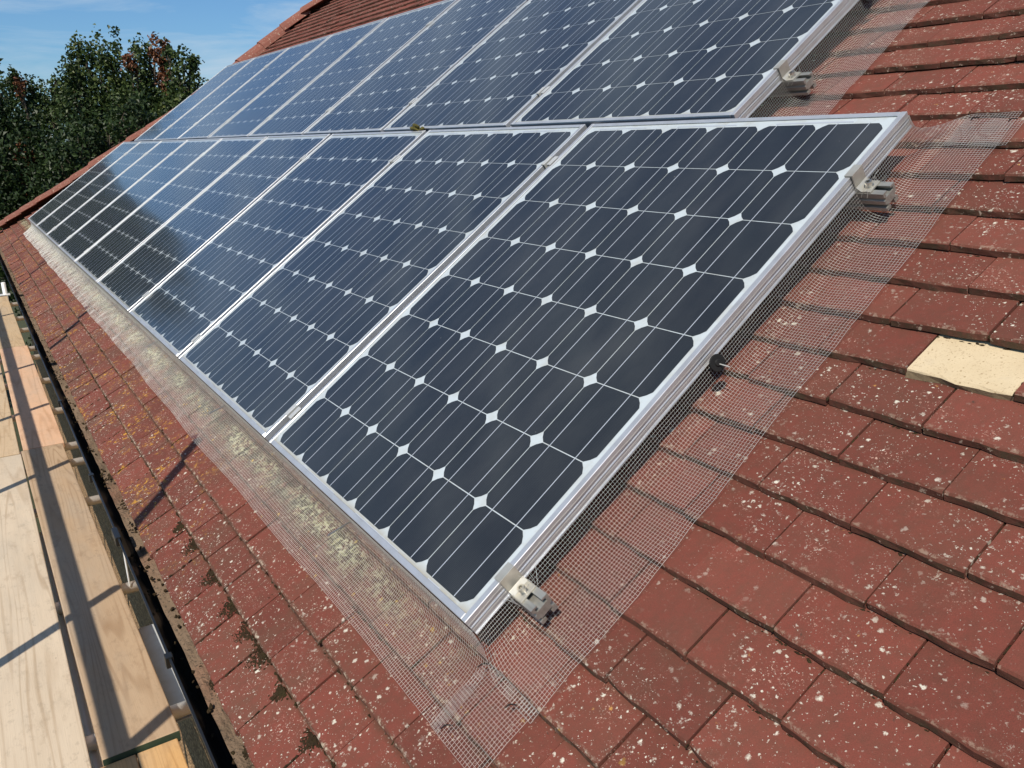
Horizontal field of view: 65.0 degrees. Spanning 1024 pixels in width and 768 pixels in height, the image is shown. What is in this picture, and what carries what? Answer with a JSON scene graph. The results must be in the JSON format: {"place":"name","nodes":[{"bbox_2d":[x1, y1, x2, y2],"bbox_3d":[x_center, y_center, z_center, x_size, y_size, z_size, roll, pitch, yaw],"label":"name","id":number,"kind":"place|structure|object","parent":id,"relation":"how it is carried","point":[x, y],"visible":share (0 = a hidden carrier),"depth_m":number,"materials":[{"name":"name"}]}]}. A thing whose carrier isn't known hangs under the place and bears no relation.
{"place":"outdoors","nodes":[
{"label":"outdoors","id":0,"kind":"place"},
{"bbox_2d":[0,280,41,532],"bbox_3d":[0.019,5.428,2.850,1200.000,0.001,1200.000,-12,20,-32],"label":"ground","id":1,"kind":"structure","parent":0,"point":[23,324],"depth_m":21.65,"materials":[{"name":"green plant"}]},
{"bbox_2d":[1,282,8,299],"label":"scaffold standard","id":2,"kind":"object","parent":1,"relation":"on","point":[3,286],"visible":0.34,"depth_m":9.89,"materials":[{"name":"white metal"}]},
{"bbox_2d":[0,58,19,309],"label":"broadleaf tree","id":3,"kind":"object","parent":1,"relation":"on","point":[6,280],"visible":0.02,"depth_m":19.42,"materials":[{"name":"green plant"}]},
{"bbox_2d":[0,82,65,353],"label":"broadleaf tree","id":4,"kind":"object","parent":1,"relation":"on","point":[19,143],"visible":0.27,"depth_m":14.52,"materials":[{"name":"green plant"}]},
{"bbox_2d":[0,64,74,315],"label":"broadleaf tree","id":5,"kind":"object","parent":1,"relation":"on","point":[30,93],"visible":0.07,"depth_m":17.55,"materials":[{"name":"green plant"}]},
{"bbox_2d":[12,89,158,336],"bbox_3d":[-7.868,-1.976,15.537,2.810,7.026,3.098,5,18,19],"label":"broadleaf tree","id":6,"kind":"object","parent":1,"relation":"on","point":[73,156],"visible":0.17,"depth_m":14.43,"materials":[{"name":"green plant"}]},
{"bbox_2d":[49,23,129,161],"bbox_3d":[-8.875,-3.484,17.999,2.864,8.504,2.794,-12,20,-32],"label":"broadleaf tree","id":7,"kind":"object","parent":1,"relation":"on","point":[74,89],"visible":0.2,"depth_m":16.81,"materials":[{"name":"green plant"}]},
{"bbox_2d":[95,31,170,155],"bbox_3d":[-7.773,-3.228,17.553,2.574,8.236,2.226,-12,20,-32],"label":"broadleaf tree","id":8,"kind":"object","parent":1,"relation":"on","point":[142,79],"visible":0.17,"depth_m":16.49,"materials":[{"name":"green plant"}]},
{"bbox_2d":[150,36,208,118],"bbox_3d":[-6.987,-3.099,17.233,1.968,8.148,2.328,-12,20,-32],"label":"broadleaf tree","id":9,"kind":"object","parent":1,"relation":"on","point":[179,91],"visible":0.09,"depth_m":16.29,"materials":[{"name":"green plant"}]},
{"bbox_2d":[0,0,1023,767],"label":"house","id":10,"kind":"structure","parent":1,"relation":"on","point":[766,542],"depth_m":1.36,"materials":[{"name":"red tile"}]},
{"bbox_2d":[10,302,18,306],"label":"scaffold tube","id":11,"kind":"object","parent":10,"relation":"attached to","point":[13,304],"depth_m":9.59,"materials":[{"name":"silver metal"}]},
{"bbox_2d":[0,346,37,355],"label":"scaffold tube","id":12,"kind":"object","parent":10,"relation":"attached to","point":[31,348],"depth_m":7.46,"materials":[{"name":"silver metal"}]},
{"bbox_2d":[15,316,23,320],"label":"scaffold tube","id":13,"kind":"object","parent":10,"relation":"attached to","point":[19,318],"depth_m":8.79,"materials":[{"name":"silver metal"}]},
{"bbox_2d":[0,354,40,364],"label":"scaffold tube","id":14,"kind":"object","parent":10,"relation":"attached to","point":[36,357],"depth_m":7.15,"materials":[{"name":"silver metal"}]},
{"bbox_2d":[0,366,19,457],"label":"scaffold board","id":15,"kind":"object","parent":14,"relation":"on","point":[8,443],"visible":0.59,"depth_m":5.16,"materials":[{"name":"beige wood"}]},
{"bbox_2d":[0,345,64,450],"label":"scaffold board","id":16,"kind":"object","parent":14,"relation":"on","point":[37,426],"visible":0.85,"depth_m":5.70,"materials":[{"name":"brown wood"}]},
{"bbox_2d":[5,377,50,389],"bbox_3d":[-4.156,0.062,6.186,1.175,0.048,0.048,-12,20,-31],"label":"scaffold tube","id":17,"kind":"object","parent":10,"relation":"attached to","point":[45,380],"depth_m":6.42,"materials":[{"name":"silver metal"}]},
{"bbox_2d":[12,407,63,421],"bbox_3d":[-3.640,0.279,5.445,1.175,0.048,0.048,-12,20,-31],"label":"scaffold tube","id":18,"kind":"object","parent":10,"relation":"attached to","point":[58,410],"depth_m":5.68,"materials":[{"name":"silver metal"}]},
{"bbox_2d":[20,441,78,458],"bbox_3d":[-3.174,0.475,4.776,1.175,0.048,0.048,-12,20,-31],"label":"scaffold tube","id":19,"kind":"object","parent":10,"relation":"attached to","point":[71,445],"depth_m":5.01,"materials":[{"name":"silver metal"}]},
{"bbox_2d":[24,457,84,475],"bbox_3d":[-2.996,0.549,4.520,1.175,0.048,0.048,-12,20,-31],"label":"scaffold tube","id":20,"kind":"object","parent":10,"relation":"attached to","point":[79,461],"depth_m":4.76,"materials":[{"name":"silver metal"}]},
{"bbox_2d":[34,495,101,517],"bbox_3d":[-2.630,0.703,3.995,1.175,0.048,0.048,-12,20,-31],"label":"scaffold tube","id":21,"kind":"object","parent":10,"relation":"attached to","point":[93,500],"depth_m":4.23,"materials":[{"name":"silver metal"}]},
{"bbox_2d":[39,532,102,767],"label":"scaffold tube","id":22,"kind":"object","parent":10,"relation":"attached to","point":[94,756],"visible":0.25,"depth_m":2.89,"materials":[{"name":"grey metal"}]},
{"bbox_2d":[55,580,138,613],"bbox_3d":[-2.040,0.951,3.148,1.175,0.048,0.048,-12,20,-31],"label":"scaffold tube","id":23,"kind":"object","parent":10,"relation":"attached to","point":[127,588],"depth_m":3.38,"materials":[{"name":"silver metal"}]},
{"bbox_2d":[123,554,130,585],"bbox_3d":[-1.651,0.531,3.354,0.007,0.632,0.157,-10,19,-28],"label":"hanging wire","id":24,"kind":"object","parent":10,"relation":"hanging from","point":[127,570],"visible":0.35,"depth_m":3.38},
{"bbox_2d":[85,700,190,751],"bbox_3d":[-1.521,1.169,2.403,1.175,0.048,0.048,-12,20,-31],"label":"scaffold tube","id":25,"kind":"object","parent":10,"relation":"attached to","point":[180,709],"depth_m":2.64,"materials":[{"name":"silver metal"}]},
{"bbox_2d":[0,454,91,767],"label":"scaffold board","id":26,"kind":"object","parent":25,"relation":"on","point":[41,726],"visible":1,"depth_m":2.85,"materials":[{"name":"beige wood"}]},
{"bbox_2d":[21,443,180,766],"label":"scaffold board","id":27,"kind":"object","parent":25,"relation":"on","point":[130,711],"visible":0.97,"depth_m":3.04,"materials":[{"name":"beige wood"}]},
{"bbox_2d":[101,738,187,767],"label":"scaffold board","id":28,"kind":"object","parent":25,"relation":"on","point":[168,754],"visible":1,"depth_m":2.39,"materials":[{"name":"beige wood"}]},
{"bbox_2d":[138,624,191,722],"bbox_3d":[-1.280,0.994,2.908,0.121,0.099,0.650,-12,20,-32],"label":"metal channel","id":29,"kind":"object","parent":25,"relation":"on","point":[165,675],"visible":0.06,"depth_m":2.93,"materials":[{"name":"grey metal"}]},
{"bbox_2d":[24,221,485,732],"bbox_3d":[-2.692,-0.620,5.006,0.152,0.089,9.364,-47,34,-15],"label":"wire mesh","id":30,"kind":"object","parent":10,"relation":"on","point":[213,394],"visible":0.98,"depth_m":2.07,"materials":[{"name":"silver metal"}]},
{"bbox_2d":[327,521,349,535],"bbox_3d":[-0.365,0.305,1.697,0.055,0.020,0.005,-13,20,-33],"label":"clip","id":31,"kind":"object","parent":30,"relation":"attached to","point":[338,528],"visible":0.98,"depth_m":1.70,"materials":[{"name":"metal"}]},
{"bbox_2d":[41,218,557,623],"bbox_3d":[-2.553,-0.745,5.001,0.060,0.081,9.340,-47,34,-15],"label":"mounting rail","id":32,"kind":"object","parent":10,"relation":"attached to","point":[535,601],"visible":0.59,"depth_m":1.30,"materials":[{"name":"metal"}]},
{"bbox_2d":[36,141,160,234],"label":"solar panel","id":33,"kind":"object","parent":32,"relation":"attached to","point":[89,191],"visible":0.89,"depth_m":7.57,"materials":[{"name":"blue glass"}]},
{"bbox_2d":[46,139,187,245],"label":"solar panel","id":34,"kind":"object","parent":32,"relation":"attached to","point":[107,195],"visible":0.9,"depth_m":6.74,"materials":[{"name":"blue glass"}]},
{"bbox_2d":[58,138,221,260],"bbox_3d":[-2.766,-1.389,5.951,1.313,0.036,1.001,-47,34,-15],"label":"solar panel","id":35,"kind":"object","parent":32,"relation":"attached to","point":[128,202],"visible":0.92,"depth_m":5.91,"materials":[{"name":"blue glass"}]},
{"bbox_2d":[97,134,330,311],"bbox_3d":[-1.623,-0.909,4.311,1.313,0.036,1.001,-47,34,-15],"label":"solar panel","id":36,"kind":"object","parent":32,"relation":"attached to","point":[157,258],"visible":0.89,"depth_m":4.24,"materials":[{"name":"blue glass"}]},
{"bbox_2d":[129,130,425,356],"bbox_3d":[-1.052,-0.668,3.492,1.313,0.036,1.001,-47,34,-15],"label":"solar panel","id":37,"kind":"object","parent":32,"relation":"attached to","point":[203,290],"visible":0.9,"depth_m":3.41,"materials":[{"name":"blue glass"}]},
{"bbox_2d":[410,123,424,130],"bbox_3d":[-0.395,-1.058,3.306,0.023,0.028,0.131,-47,34,-15],"label":"moss clump","id":38,"kind":"object","parent":37,"relation":"on","point":[414,127],"visible":1,"depth_m":3.30,"materials":[{"name":"plant"}]},
{"bbox_2d":[178,124,586,442],"bbox_3d":[-0.481,-0.429,2.671,1.313,0.036,1.001,-47,34,-15],"label":"solar panel","id":39,"kind":"object","parent":32,"relation":"attached to","point":[305,323],"visible":0.94,"depth_m":2.56,"materials":[{"name":"blue glass"}]},
{"bbox_2d":[269,111,911,633],"bbox_3d":[0.091,-0.188,1.852,1.313,0.036,1.001,-47,34,-15],"label":"solar panel","id":40,"kind":"object","parent":32,"relation":"attached to","point":[459,431],"visible":1,"depth_m":1.69,"materials":[{"name":"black glass"}]},
{"bbox_2d":[233,20,433,74],"bbox_3d":[-1.026,-2.323,5.529,0.052,0.081,8.318,-47,34,-15],"label":"mounting rail","id":41,"kind":"object","parent":10,"relation":"attached to","point":[429,23],"visible":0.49,"depth_m":5.50,"materials":[{"name":"metal"}]},
{"bbox_2d":[134,58,253,141],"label":"solar panel","id":42,"kind":"object","parent":41,"relation":"attached to","point":[186,105],"visible":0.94,"depth_m":8.27,"materials":[{"name":"blue glass"}]},
{"bbox_2d":[208,18,386,138],"bbox_3d":[-1.571,-2.192,5.834,1.313,0.036,1.001,-47,34,-15],"label":"solar panel","id":43,"kind":"object","parent":41,"relation":"attached to","point":[285,88],"visible":0.88,"depth_m":5.79,"materials":[{"name":"blue glass"}]},
{"bbox_2d":[248,0,457,136],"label":"solar panel","id":44,"kind":"object","parent":41,"relation":"attached to","point":[344,76],"visible":0.86,"depth_m":4.96,"materials":[{"name":"blue glass"}]},
{"bbox_2d":[303,0,527,134],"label":"solar panel","id":45,"kind":"object","parent":41,"relation":"attached to","point":[420,64],"visible":0.87,"depth_m":4.12,"materials":[{"name":"blue glass"}]},
{"bbox_2d":[510,0,858,127],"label":"solar panel","id":46,"kind":"object","parent":41,"relation":"attached to","point":[657,60],"visible":0.81,"depth_m":2.37,"materials":[{"name":"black glass"}]},
{"bbox_2d":[430,661,534,767],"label":"wire mesh","id":47,"kind":"object","parent":10,"relation":"on","point":[479,717],"visible":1,"depth_m":1.25,"materials":[{"name":"silver metal"}]},
{"bbox_2d":[168,60,816,127],"bbox_3d":[-1.576,-1.737,5.317,0.061,0.081,8.318,-47,34,-15],"label":"mounting rail","id":48,"kind":"object","parent":10,"relation":"attached to","point":[802,83],"visible":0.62,"depth_m":2.03,"materials":[{"name":"metal"}]},
{"bbox_2d":[154,47,288,140],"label":"solar panel","id":49,"kind":"object","parent":48,"relation":"attached to","point":[204,107],"visible":0.86,"depth_m":7.45,"materials":[{"name":"blue glass"}]},
{"bbox_2d":[178,34,331,139],"bbox_3d":[-2.143,-2.432,6.654,1.313,0.037,1.001,-47,34,-15],"label":"solar panel","id":50,"kind":"object","parent":48,"relation":"attached to","point":[245,95],"visible":0.87,"depth_m":6.61,"materials":[{"name":"blue glass"}]},
{"bbox_2d":[383,0,641,131],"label":"solar panel","id":51,"kind":"object","parent":48,"relation":"on","point":[506,71],"visible":0.83,"depth_m":3.25,"materials":[{"name":"blue glass"}]},
{"bbox_2d":[123,152,898,210],"bbox_3d":[-1.876,-1.466,5.261,0.060,0.081,9.340,-47,34,-15],"label":"mounting rail","id":52,"kind":"object","parent":10,"relation":"attached to","point":[881,196],"visible":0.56,"depth_m":1.56,"materials":[{"name":"metal"}]},
{"bbox_2d":[28,141,140,225],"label":"solar panel","id":53,"kind":"object","parent":52,"relation":"attached to","point":[76,186],"visible":0.88,"depth_m":8.39,"materials":[{"name":"blue glass"}]},
{"bbox_2d":[74,136,266,281],"bbox_3d":[-2.195,-1.149,5.131,1.313,0.037,1.001,-47,35,-15],"label":"solar panel","id":54,"kind":"object","parent":52,"relation":"attached to","point":[134,230],"visible":0.89,"depth_m":5.08,"materials":[{"name":"blue glass"}]},
{"bbox_2d":[3,15,1023,767],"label":"moss","id":55,"kind":"object","parent":10,"relation":"on","point":[279,689],"visible":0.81,"depth_m":1.69,"materials":[{"name":"plant"}]},
{"bbox_2d":[468,111,1022,723],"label":"wire mesh","id":56,"kind":"object","parent":10,"relation":"on","point":[908,203],"visible":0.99,"depth_m":1.42,"materials":[{"name":"silver metal"}]},
{"bbox_2d":[709,354,729,371],"bbox_3d":[0.369,-0.035,1.434,0.032,0.032,0.033,-1,17,-1],"label":"clip","id":57,"kind":"object","parent":56,"relation":"attached to","point":[717,362],"visible":1,"depth_m":1.44,"materials":[{"name":"black plastic"}]},
{"bbox_2d":[740,0,928,117],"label":"wire mesh","id":58,"kind":"object","parent":10,"relation":"on","point":[852,59],"visible":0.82,"depth_m":2.06,"materials":[{"name":"grey metal"}]},
{"bbox_2d":[944,118,1023,145],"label":"wire mesh","id":59,"kind":"object","parent":10,"relation":"on","point":[985,131],"visible":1,"depth_m":1.59,"materials":[{"name":"grey metal"}]},
{"bbox_2d":[0,0,311,141],"label":"sky","id":60,"kind":"structure","parent":0,"point":[34,34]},
{"bbox_3d":[-5.796,0.428,8.064,0.048,6.720,0.048,-12,20,-32],"label":"scaffold standard","id":61,"kind":"object","parent":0,"visible":0},
{"bbox_2d":[19,327,29,332],"bbox_3d":[-5.412,-0.466,7.988,1.175,0.048,0.048,-12,20,-31],"label":"scaffold tube","id":62,"kind":"object","parent":61,"relation":"attached to","point":[23,330],"depth_m":8.23,"materials":[{"name":"silver metal"}]},
{"bbox_2d":[0,296,25,348],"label":"scaffold board","id":63,"kind":"object","parent":62,"relation":"on","point":[10,334],"visible":0.77,"depth_m":8.04,"materials":[{"name":"brown wood"}]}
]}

